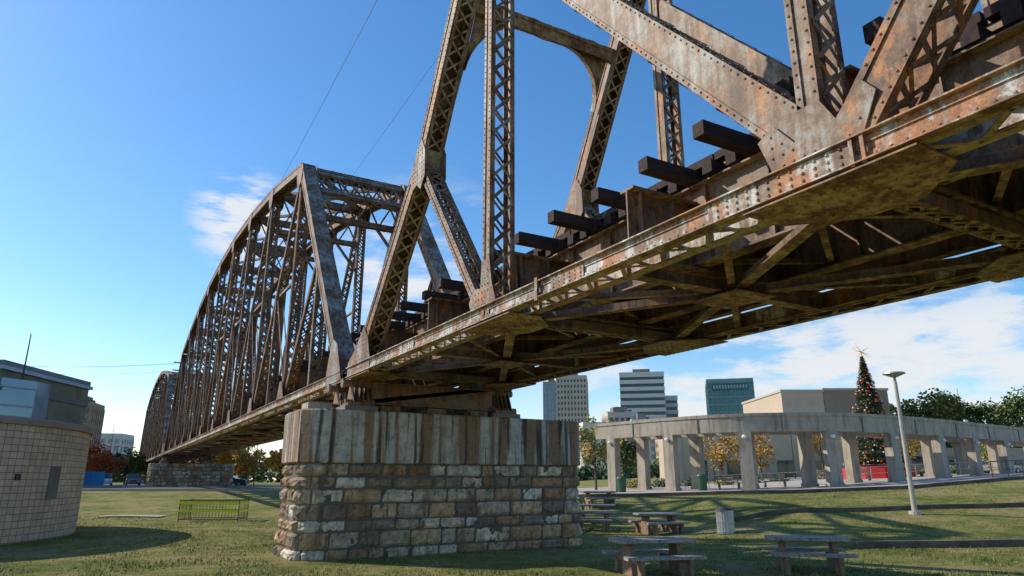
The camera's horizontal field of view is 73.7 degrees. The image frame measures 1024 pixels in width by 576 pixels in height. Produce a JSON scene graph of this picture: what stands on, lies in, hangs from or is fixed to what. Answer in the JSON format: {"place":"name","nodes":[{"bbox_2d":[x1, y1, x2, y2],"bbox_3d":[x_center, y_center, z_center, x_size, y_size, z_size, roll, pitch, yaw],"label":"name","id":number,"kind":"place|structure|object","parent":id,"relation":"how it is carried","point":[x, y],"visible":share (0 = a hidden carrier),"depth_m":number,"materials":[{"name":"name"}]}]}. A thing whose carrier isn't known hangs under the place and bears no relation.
{"place":"outdoors","nodes":[
{"label":"outdoors","id":0,"kind":"place"},
{"bbox_2d":[104,515,166,516],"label":"concrete path","id":1,"kind":"structure","parent":0,"point":[138,515],"depth_m":39.10,"materials":[{"name":"grey concrete"}]},
{"bbox_2d":[104,484,252,484],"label":"parking lot","id":2,"kind":"structure","parent":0,"point":[144,484],"depth_m":132.27,"materials":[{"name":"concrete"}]},
{"bbox_2d":[83,472,104,484],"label":"blue site fence","id":3,"kind":"object","parent":2,"relation":"on","point":[93,478],"visible":0.16,"depth_m":93.11,"materials":[{"name":"metal"}]},
{"bbox_2d":[104,474,111,484],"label":"parked car","id":4,"kind":"object","parent":2,"relation":"on","point":[108,479],"visible":0.52,"depth_m":95.99,"materials":[{"name":"white paint"}]},
{"bbox_2d":[112,443,121,480],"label":"street lamp","id":5,"kind":"object","parent":2,"relation":"on","point":[115,457],"visible":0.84,"depth_m":106.84,"materials":[{"name":"black metal"}]},
{"bbox_2d":[125,474,140,484],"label":"parked car","id":6,"kind":"object","parent":2,"relation":"on","point":[133,479],"visible":0.88,"depth_m":96.82,"materials":[{"name":"paint"}]},
{"bbox_2d":[82,487,282,488],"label":"road","id":7,"kind":"structure","parent":0,"point":[182,488],"depth_m":72.22,"materials":[{"name":"grey asphalt"}]},
{"bbox_2d":[216,1,376,294],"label":"power cable","id":8,"kind":"object","parent":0,"point":[330,88],"visible":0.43,"depth_m":37.35,"materials":[{"name":"black metal"}]},
{"bbox_2d":[326,57,437,210],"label":"power cable","id":9,"kind":"object","parent":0,"point":[397,113],"visible":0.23,"depth_m":41.72,"materials":[{"name":"black metal"}]},
{"bbox_2d":[0,477,1023,575],"bbox_3d":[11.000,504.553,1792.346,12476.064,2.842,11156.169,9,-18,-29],"label":"ground","id":10,"kind":"structure","parent":0,"point":[265,504],"depth_m":24.16,"materials":[{"name":"green plant"}]},
{"bbox_2d":[0,334,92,424],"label":"glass office building","id":11,"kind":"structure","parent":10,"relation":"on","point":[29,391],"depth_m":88.12,"materials":[{"name":"metal"}]},
{"bbox_2d":[0,415,94,544],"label":"brick rotunda","id":12,"kind":"structure","parent":10,"relation":"on","point":[43,462],"depth_m":25.04,"materials":[{"name":"brick"}]},
{"bbox_2d":[83,396,104,471],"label":"apartment block","id":13,"kind":"structure","parent":10,"relation":"on","point":[94,415],"depth_m":248.64,"materials":[{"name":"grey concrete"}]},
{"bbox_2d":[83,409,88,422],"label":"windows","id":14,"kind":"structure","parent":13,"relation":"in","point":[87,410],"depth_m":242.81,"materials":[{"name":"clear glass"}]},
{"bbox_2d":[85,438,112,471],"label":"street tree","id":15,"kind":"object","parent":10,"relation":"on","point":[94,451],"visible":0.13,"depth_m":122.85,"materials":[{"name":"red plant"}]},
{"bbox_2d":[86,452,129,475],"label":"street tree","id":16,"kind":"object","parent":10,"relation":"on","point":[101,463],"visible":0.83,"depth_m":113.31,"materials":[{"name":"red plant"}]},
{"bbox_2d":[98,433,134,481],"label":"apartment block","id":17,"kind":"structure","parent":10,"relation":"on","point":[126,440],"depth_m":287.50,"materials":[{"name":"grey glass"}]},
{"bbox_2d":[100,439,131,481],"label":"windows","id":18,"kind":"structure","parent":17,"relation":"in","point":[116,440],"depth_m":286.83,"materials":[{"name":"blue glass"}]},
{"bbox_2d":[109,442,143,484],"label":"street tree","id":19,"kind":"object","parent":10,"relation":"on","point":[126,470],"visible":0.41,"depth_m":125.16,"materials":[{"name":"green plant"}]},
{"bbox_2d":[126,471,146,483],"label":"stone bridge pier","id":20,"kind":"structure","parent":10,"relation":"on","point":[143,478],"depth_m":146.11,"materials":[{"name":"grey stone"}]},
{"bbox_2d":[131,453,173,475],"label":"street tree","id":21,"kind":"object","parent":10,"relation":"on","point":[142,466],"visible":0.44,"depth_m":116.23,"materials":[{"name":"green plant"}]},
{"bbox_2d":[82,485,281,490],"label":"road kerb","id":22,"kind":"structure","parent":10,"relation":"on","point":[179,489],"depth_m":66.84,"materials":[{"name":"concrete"}]},
{"bbox_2d":[145,463,233,486],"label":"stone bridge pier","id":23,"kind":"structure","parent":10,"relation":"on","point":[185,475],"depth_m":83.74,"materials":[{"name":"grey stone"}]},
{"bbox_2d":[189,454,217,463],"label":"street tree","id":24,"kind":"object","parent":10,"relation":"on","point":[197,461],"visible":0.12,"depth_m":129.85,"materials":[{"name":"red plant"}]},
{"bbox_2d":[177,499,249,521],"bbox_3d":[-15.807,11.819,36.254,3.120,1.150,1.720,1,-16,-4],"label":"barricade enclosure","id":25,"kind":"object","parent":10,"relation":"on","point":[219,502],"visible":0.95,"depth_m":35.61,"materials":[{"name":"green metal"}]},
{"bbox_2d":[211,451,256,484],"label":"street tree","id":26,"kind":"object","parent":10,"relation":"on","point":[222,458],"visible":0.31,"depth_m":112.32,"materials":[{"name":"orange plant"}]},
{"bbox_2d":[232,475,249,484],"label":"parked car","id":27,"kind":"object","parent":10,"relation":"on","point":[237,481],"visible":0.35,"depth_m":91.56,"materials":[{"name":"paint"}]},
{"bbox_2d":[218,446,265,477],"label":"street tree","id":28,"kind":"object","parent":10,"relation":"on","point":[251,449],"visible":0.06,"depth_m":127.53,"materials":[{"name":"green plant"}]},
{"bbox_2d":[230,448,266,484],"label":"street tree","id":29,"kind":"object","parent":10,"relation":"on","point":[244,460],"visible":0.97,"depth_m":106.89,"materials":[{"name":"green plant"}]},
{"bbox_2d":[253,445,257,484],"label":"street lamp","id":30,"kind":"object","parent":10,"relation":"on","point":[255,465],"visible":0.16,"depth_m":90.46,"materials":[{"name":"black metal"}]},
{"bbox_2d":[263,449,284,478],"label":"street tree","id":31,"kind":"object","parent":10,"relation":"on","point":[272,462],"visible":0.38,"depth_m":102.88,"materials":[{"name":"green plant"}]},
{"bbox_2d":[113,456,659,481],"bbox_3d":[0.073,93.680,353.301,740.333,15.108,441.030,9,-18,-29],"label":"distant treeline","id":32,"kind":"object","parent":10,"relation":"on","point":[585,473],"visible":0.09,"depth_m":247.19,"materials":[{"name":"green plant"}]},
{"bbox_2d":[273,408,581,560],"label":"stone bridge pier","id":33,"kind":"structure","parent":10,"relation":"on","point":[357,484],"depth_m":20.30,"materials":[{"name":"stone"}]},
{"bbox_2d":[139,0,1023,463],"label":"railway truss bridge","id":34,"kind":"structure","parent":33,"relation":"on","point":[891,170],"depth_m":12.87,"materials":[{"name":"metal"}]},
{"bbox_2d":[0,480,1023,575],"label":"grass tufts","id":35,"kind":"object","parent":10,"relation":"on","point":[612,547],"visible":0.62,"depth_m":19.67,"materials":[{"name":"green plant"}]},
{"bbox_2d":[543,379,556,419],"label":"glass office tower","id":36,"kind":"structure","parent":10,"relation":"on","point":[549,400],"depth_m":428.93,"materials":[{"name":"concrete"}]},
{"bbox_2d":[544,385,556,419],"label":"windows","id":37,"kind":"structure","parent":36,"relation":"in","point":[550,402],"depth_m":428.80,"materials":[{"name":"blue glass"}]},
{"bbox_2d":[556,374,588,466],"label":"office tower","id":38,"kind":"structure","parent":10,"relation":"on","point":[572,402],"depth_m":416.29,"materials":[{"name":"grey concrete"}]},
{"bbox_2d":[557,379,586,466],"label":"windows","id":39,"kind":"structure","parent":38,"relation":"in","point":[570,379],"depth_m":416.07,"materials":[{"name":"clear glass"}]},
{"bbox_2d":[578,422,610,478],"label":"apartment block","id":40,"kind":"structure","parent":10,"relation":"on","point":[587,424],"depth_m":291.25,"materials":[{"name":"beige concrete"}]},
{"bbox_2d":[585,428,605,478],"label":"windows","id":41,"kind":"structure","parent":40,"relation":"in","point":[585,428],"depth_m":289.61,"materials":[{"name":"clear glass"}]},
{"bbox_2d":[578,510,616,531],"bbox_3d":[3.400,9.868,28.908,1.850,0.830,1.720,-4,-16,14],"label":"picnic table","id":42,"kind":"object","parent":10,"relation":"on","point":[605,520],"visible":0.59,"depth_m":28.61,"materials":[{"name":"grey concrete"}]},
{"bbox_2d":[580,504,615,523],"bbox_3d":[3.900,10.521,31.841,1.850,0.830,1.720,-2,-16,8],"label":"picnic table","id":43,"kind":"object","parent":10,"relation":"on","point":[582,506],"visible":0.52,"depth_m":31.60,"materials":[{"name":"grey concrete"}]},
{"bbox_2d":[578,491,619,507],"bbox_3d":[4.600,11.244,36.312,1.850,0.830,1.720,3,-16,-10],"label":"picnic table","id":44,"kind":"object","parent":10,"relation":"on","point":[607,499],"visible":0.87,"depth_m":36.09,"materials":[{"name":"grey concrete"}]},
{"bbox_2d":[579,414,623,489],"bbox_3d":[8.046,15.468,64.073,5.117,7.231,5.353,-5,-16,16],"label":"autumn tree","id":45,"kind":"object","parent":10,"relation":"on","point":[601,450],"visible":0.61,"depth_m":63.75,"materials":[{"name":"green plant"}]},
{"bbox_2d":[601,407,631,477],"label":"apartment block","id":46,"kind":"structure","parent":10,"relation":"on","point":[618,414],"depth_m":301.87,"materials":[{"name":"beige concrete"}]},
{"bbox_2d":[609,418,629,473],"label":"windows","id":47,"kind":"structure","parent":46,"relation":"in","point":[611,419],"depth_m":301.48,"materials":[{"name":"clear glass"}]},
{"bbox_2d":[599,438,636,476],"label":"street tree","id":48,"kind":"object","parent":10,"relation":"on","point":[626,448],"visible":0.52,"depth_m":88.32,"materials":[{"name":"green plant"}]},
{"bbox_2d":[622,407,637,418],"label":"apartment block","id":49,"kind":"structure","parent":10,"relation":"on","point":[634,414],"depth_m":319.40,"materials":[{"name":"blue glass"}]},
{"bbox_2d":[626,478,637,487],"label":"shrub","id":50,"kind":"object","parent":10,"relation":"on","point":[630,483],"visible":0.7,"depth_m":66.96,"materials":[{"name":"green plant"}]},
{"bbox_2d":[630,414,654,477],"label":"apartment block","id":51,"kind":"structure","parent":10,"relation":"on","point":[651,442],"depth_m":286.74,"materials":[{"name":"grey concrete"}]},
{"bbox_2d":[635,440,654,473],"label":"windows","id":52,"kind":"structure","parent":51,"relation":"in","point":[651,441],"depth_m":285.99,"materials":[{"name":"blue glass"}]},
{"bbox_2d":[619,369,666,418],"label":"cream office tower","id":53,"kind":"structure","parent":10,"relation":"on","point":[642,391],"depth_m":377.48,"materials":[{"name":"beige concrete"}]},
{"bbox_2d":[620,376,665,414],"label":"windows","id":54,"kind":"structure","parent":53,"relation":"in","point":[662,377],"depth_m":377.22,"materials":[{"name":"blue glass"}]},
{"bbox_2d":[602,537,706,575],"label":"picnic table","id":55,"kind":"object","parent":10,"relation":"on","point":[675,557],"visible":0.92,"depth_m":15.62,"materials":[{"name":"grey concrete"}]},
{"bbox_2d":[654,439,658,459],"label":"apartment block","id":56,"kind":"structure","parent":10,"relation":"on","point":[656,450],"depth_m":282.13,"materials":[{"name":"beige concrete"}]},
{"bbox_2d":[651,478,664,486],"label":"shrub","id":57,"kind":"object","parent":10,"relation":"on","point":[661,483],"visible":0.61,"depth_m":67.78,"materials":[{"name":"green plant"}]},
{"bbox_2d":[628,512,689,535],"bbox_3d":[5.900,9.480,27.459,1.850,0.830,1.720,5,-16,-17],"label":"picnic table","id":58,"kind":"object","parent":10,"relation":"on","point":[645,523],"visible":0.82,"depth_m":27.29,"materials":[{"name":"grey concrete"}]},
{"bbox_2d":[665,395,678,417],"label":"cream office annex","id":59,"kind":"object","parent":10,"relation":"on","point":[671,405],"visible":0.13,"depth_m":384.06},
{"bbox_2d":[666,400,677,416],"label":"windows","id":60,"kind":"structure","parent":59,"relation":"in","point":[669,401],"depth_m":383.81,"materials":[{"name":"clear glass"}]},
{"bbox_2d":[680,477,691,485],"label":"shrub","id":61,"kind":"object","parent":10,"relation":"on","point":[685,484],"visible":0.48,"depth_m":68.63,"materials":[{"name":"green plant"}]},
{"bbox_2d":[703,436,739,474],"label":"autumn tree","id":62,"kind":"object","parent":10,"relation":"on","point":[720,455],"visible":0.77,"depth_m":71.54,"materials":[{"name":"yellow plant"}]},
{"bbox_2d":[714,477,734,484],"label":"shrub","id":63,"kind":"object","parent":10,"relation":"on","point":[724,480],"visible":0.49,"depth_m":67.06,"materials":[{"name":"green plant"}]},
{"bbox_2d":[715,507,734,533],"bbox_3d":[8.050,8.783,25.785,0.720,0.930,0.720,9,-18,-29],"label":"trash can","id":64,"kind":"object","parent":10,"relation":"on","point":[725,520],"visible":1,"depth_m":25.55,"materials":[{"name":"metal"}]},
{"bbox_2d":[705,378,754,414],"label":"green glass tower","id":65,"kind":"structure","parent":10,"relation":"on","point":[727,396],"depth_m":326.11,"materials":[{"name":"glass"}]},
{"bbox_2d":[707,382,753,414],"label":"windows","id":66,"kind":"structure","parent":65,"relation":"in","point":[720,401],"depth_m":325.70,"materials":[{"name":"green glass"}]},
{"bbox_2d":[754,435,775,480],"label":"autumn tree","id":67,"kind":"object","parent":10,"relation":"on","point":[760,439],"visible":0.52,"depth_m":75.55,"materials":[{"name":"yellow plant"}]},
{"bbox_2d":[769,472,789,480],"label":"shrub","id":68,"kind":"object","parent":10,"relation":"on","point":[785,478],"visible":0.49,"depth_m":68.73,"materials":[{"name":"green plant"}]},
{"bbox_2d":[578,476,1023,496],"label":"plaza kerb","id":69,"kind":"structure","parent":10,"relation":"on","point":[926,485],"depth_m":39.07,"materials":[{"name":"concrete"}]},
{"bbox_2d":[764,535,857,575],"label":"picnic table","id":70,"kind":"object","parent":10,"relation":"on","point":[833,556],"visible":0.94,"depth_m":16.22,"materials":[{"name":"grey concrete"}]},
{"bbox_2d":[812,435,842,470],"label":"autumn tree","id":71,"kind":"object","parent":10,"relation":"on","point":[820,452],"visible":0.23,"depth_m":73.92,"materials":[{"name":"yellow plant"}]},
{"bbox_2d":[658,388,1023,482],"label":"civic hall","id":72,"kind":"structure","parent":10,"relation":"on","point":[833,400],"depth_m":99.27,"materials":[{"name":"beige paint"}]},
{"bbox_2d":[704,456,989,480],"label":"doors and windows","id":73,"kind":"structure","parent":72,"relation":"in","point":[783,465],"depth_m":94.73,"materials":[{"name":"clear glass"}]},
{"bbox_2d":[734,502,1023,521],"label":"retaining wall","id":74,"kind":"structure","parent":10,"relation":"on","point":[868,509],"depth_m":28.81,"materials":[{"name":"concrete"}]},
{"bbox_2d":[876,438,920,459],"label":"street tree","id":75,"kind":"object","parent":10,"relation":"on","point":[917,447],"visible":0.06,"depth_m":86.12,"materials":[{"name":"green plant"}]},
{"bbox_2d":[882,371,921,514],"bbox_3d":[16.500,6.482,28.717,0.889,5.850,0.889,9,-18,-29],"label":"street lamp","id":76,"kind":"object","parent":10,"relation":"on","point":[894,375],"visible":0.94,"depth_m":28.62,"materials":[{"name":"grey metal"}]},
{"bbox_2d":[889,403,917,416],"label":"oak tree","id":77,"kind":"object","parent":10,"relation":"on","point":[893,409],"visible":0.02,"depth_m":129.79,"materials":[{"name":"green plant"}]},
{"bbox_2d":[900,439,921,458],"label":"autumn tree","id":78,"kind":"object","parent":10,"relation":"on","point":[911,450],"visible":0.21,"depth_m":77.56,"materials":[{"name":"yellow plant"}]},
{"bbox_2d":[895,388,976,447],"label":"oak tree","id":79,"kind":"object","parent":10,"relation":"on","point":[938,408],"visible":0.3,"depth_m":127.62,"materials":[{"name":"green plant"}]},
{"bbox_2d":[853,539,1023,548],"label":"retaining wall","id":80,"kind":"structure","parent":10,"relation":"on","point":[939,543],"depth_m":21.18,"materials":[{"name":"concrete"}]},
{"bbox_2d":[949,465,956,473],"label":"shrub","id":81,"kind":"object","parent":10,"relation":"on","point":[953,470],"visible":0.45,"depth_m":68.96,"materials":[{"name":"green plant"}]},
{"bbox_2d":[952,421,986,459],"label":"street tree","id":82,"kind":"object","parent":10,"relation":"on","point":[980,450],"visible":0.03,"depth_m":93.40,"materials":[{"name":"green plant"}]},
{"bbox_2d":[918,390,1023,445],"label":"oak tree","id":83,"kind":"object","parent":10,"relation":"on","point":[971,408],"visible":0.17,"depth_m":131.46,"materials":[{"name":"green plant"}]},
{"bbox_2d":[979,444,1013,465],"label":"autumn tree","id":84,"kind":"object","parent":10,"relation":"on","point":[983,446],"visible":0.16,"depth_m":79.45,"materials":[{"name":"yellow plant"}]},
{"bbox_2d":[976,390,1023,447],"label":"oak tree","id":85,"kind":"object","parent":10,"relation":"on","point":[1019,402],"visible":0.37,"depth_m":132.42,"materials":[{"name":"green plant"}]},
{"bbox_2d":[989,460,1023,477],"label":"steel railing","id":86,"kind":"object","parent":10,"relation":"on","point":[1022,468],"visible":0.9,"depth_m":43.56,"materials":[{"name":"black metal"}]},
{"bbox_2d":[1002,386,1023,426],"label":"oak tree","id":87,"kind":"object","parent":10,"relation":"on","point":[1016,395],"visible":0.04,"depth_m":141.26,"materials":[{"name":"green plant"}]},
{"bbox_2d":[1014,461,1023,472],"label":"parked car","id":88,"kind":"object","parent":10,"relation":"on","point":[1017,463],"visible":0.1,"depth_m":88.92,"materials":[{"name":"paint"}]},
{"bbox_2d":[0,0,1023,479],"label":"sky","id":89,"kind":"structure","parent":0,"point":[138,138],"materials":[{"name":"blue"}]},
{"bbox_2d":[578,473,1022,493],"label":"plaza pavement","id":90,"kind":"structure","parent":0,"point":[793,484],"depth_m":50.13,"materials":[{"name":"grey concrete"}]},
{"bbox_2d":[617,477,625,491],"bbox_3d":[8.200,14.674,50.929,0.773,1.100,0.773,9,-18,-29],"label":"litter bin","id":91,"kind":"object","parent":90,"relation":"on","point":[621,482],"visible":0.9,"depth_m":50.69,"materials":[{"name":"green plastic"}]},
{"bbox_2d":[696,475,706,490],"bbox_3d":[13.400,13.712,48.083,0.773,1.100,0.773,9,-18,-29],"label":"litter bin","id":92,"kind":"object","parent":90,"relation":"on","point":[702,482],"visible":1,"depth_m":47.84,"materials":[{"name":"green plastic"}]},
{"bbox_2d":[716,476,741,488],"bbox_3d":[16.500,14.795,51.965,1.800,0.960,0.480,0,-16,0],"label":"park bench","id":93,"kind":"object","parent":90,"relation":"on","point":[737,482],"visible":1,"depth_m":52.18,"materials":[{"name":"wood"}]},
{"bbox_2d":[761,474,787,486],"bbox_3d":[20.000,14.680,51.998,1.800,0.960,0.480,0,-16,0],"label":"park bench","id":94,"kind":"object","parent":90,"relation":"on","point":[765,483],"visible":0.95,"depth_m":52.22,"materials":[{"name":"wood"}]},
{"bbox_2d":[790,435,795,477],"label":"street lamp","id":95,"kind":"object","parent":90,"relation":"on","point":[793,459],"visible":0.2,"depth_m":77.56,"materials":[{"name":"black metal"}]},
{"bbox_2d":[595,412,1023,491],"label":"concrete pergola","id":96,"kind":"object","parent":90,"relation":"on","point":[933,435],"visible":0.95,"depth_m":50.03,"materials":[{"name":"grey concrete"}]},
{"bbox_2d":[816,471,825,477],"bbox_3d":[24.000,14.585,52.544,1.800,0.960,0.480,0,-16,0],"label":"park bench","id":97,"kind":"object","parent":90,"relation":"on","point":[821,473],"visible":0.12,"depth_m":52.78,"materials":[{"name":"concrete"}]},
{"bbox_2d":[684,461,1016,488],"bbox_3d":[30.985,15.616,57.103,34.200,2.438,0.058,2,-16,-5],"label":"steel railing","id":98,"kind":"object","parent":90,"relation":"on","point":[825,475],"visible":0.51,"depth_m":56.58,"materials":[{"name":"metal"}]},
{"bbox_2d":[860,469,871,480],"bbox_3d":[27.500,14.796,54.042,1.800,0.960,0.480,0,-16,0],"label":"park bench","id":99,"kind":"object","parent":90,"relation":"on","point":[868,476],"visible":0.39,"depth_m":54.24,"materials":[{"name":"concrete"}]},
{"bbox_2d":[842,345,915,478],"bbox_3d":[32.600,11.007,62.347,5.860,12.322,5.860,9,-18,-29],"label":"christmas tree","id":100,"kind":"object","parent":90,"relation":"on","point":[867,459],"visible":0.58,"depth_m":61.50,"materials":[{"name":"green plant"}]},
{"bbox_2d":[903,465,924,476],"bbox_3d":[34.000,15.556,57.984,1.800,0.960,0.480,0,-16,0],"label":"park bench","id":101,"kind":"object","parent":90,"relation":"on","point":[919,468],"visible":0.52,"depth_m":58.20,"materials":[{"name":"concrete"}]},
{"bbox_2d":[948,459,969,471],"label":"parked car","id":102,"kind":"object","parent":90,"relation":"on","point":[952,462],"visible":0.04,"depth_m":82.46,"materials":[{"name":"white paint"}]},
{"bbox_2d":[982,459,1023,472],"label":"parked car","id":103,"kind":"object","parent":90,"relation":"on","point":[986,468],"visible":0.4,"depth_m":84.43,"materials":[{"name":"metal"}]}
]}

